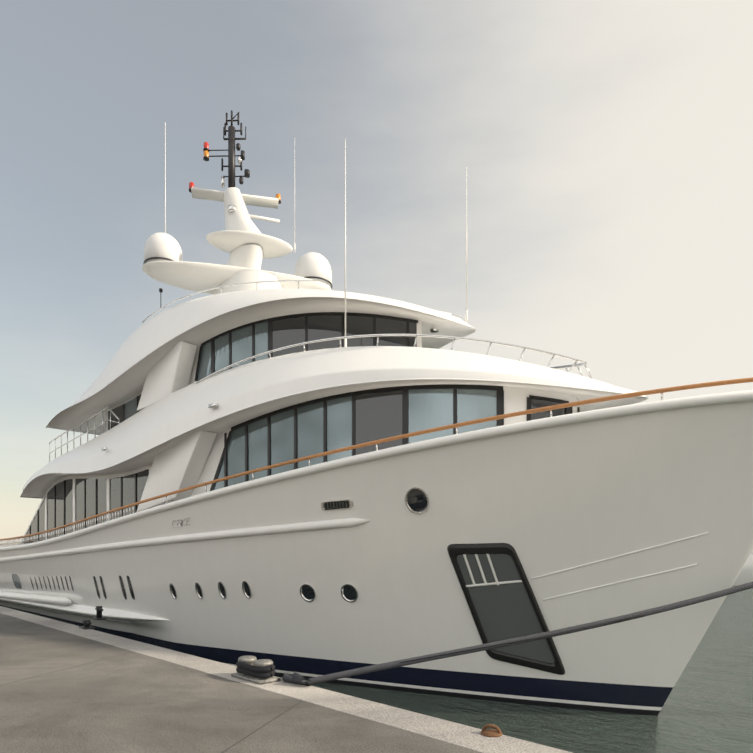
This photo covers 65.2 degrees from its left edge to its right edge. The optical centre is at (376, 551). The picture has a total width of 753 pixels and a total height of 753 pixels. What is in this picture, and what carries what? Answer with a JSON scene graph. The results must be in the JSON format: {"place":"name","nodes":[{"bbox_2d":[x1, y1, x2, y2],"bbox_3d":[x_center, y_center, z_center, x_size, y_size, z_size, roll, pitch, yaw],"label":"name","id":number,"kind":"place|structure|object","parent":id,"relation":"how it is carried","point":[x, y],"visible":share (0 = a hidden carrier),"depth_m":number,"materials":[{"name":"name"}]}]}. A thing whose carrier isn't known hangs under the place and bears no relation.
{"place":"outdoors","nodes":[
{"label":"outdoors","id":0,"kind":"place"},
{"bbox_2d":[0,606,571,752],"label":"quay ground","id":1,"kind":"structure","parent":0,"point":[67,688],"depth_m":6.22,"materials":[{"name":"concrete"}]},
{"bbox_2d":[79,606,105,629],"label":"quay cleats","id":2,"kind":"object","parent":1,"relation":"on","point":[87,623],"visible":1,"depth_m":14.44,"materials":[{"name":"grey metal"}]},
{"bbox_2d":[231,655,279,684],"bbox_3d":[-1.597,1.541,7.752,0.707,0.270,0.317,0,0,44],"label":"quay bollard","id":3,"kind":"object","parent":1,"relation":"on","point":[251,660],"visible":0.56,"depth_m":7.61,"materials":[{"name":"silver metal"}]},
{"bbox_2d":[236,659,274,678],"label":"bollard rope turns","id":4,"kind":"object","parent":3,"relation":"on","point":[264,672],"visible":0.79,"depth_m":7.52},
{"bbox_2d":[481,724,501,736],"bbox_3d":[1.056,1.631,5.404,0.200,0.090,0.200,0,0,44],"label":"mooring ring","id":5,"kind":"object","parent":1,"relation":"on","point":[497,732],"visible":1,"depth_m":5.37,"materials":[{"name":"metal"}]},
{"bbox_2d":[282,582,752,686],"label":"mooring line","id":6,"kind":"object","parent":1,"relation":"on","point":[296,678],"visible":1,"depth_m":8.02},
{"bbox_2d":[0,0,752,546],"label":"sky","id":7,"kind":"structure","parent":0,"point":[605,147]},
{"bbox_2d":[276,585,752,752],"bbox_3d":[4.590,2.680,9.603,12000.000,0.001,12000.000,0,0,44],"label":"water surface","id":8,"kind":"object","parent":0,"point":[707,707],"visible":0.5,"depth_m":9.79,"materials":[{"name":"teal liquid"}]},
{"bbox_2d":[0,110,752,715],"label":"yacht","id":9,"kind":"object","parent":8,"relation":"on","point":[306,470],"visible":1,"depth_m":10.89,"materials":[{"name":"white paint"}]},
{"bbox_2d":[733,551,752,585],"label":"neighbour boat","id":10,"kind":"object","parent":8,"relation":"on","point":[745,575],"visible":0.02,"depth_m":45.87,"materials":[{"name":"white"}]}
]}

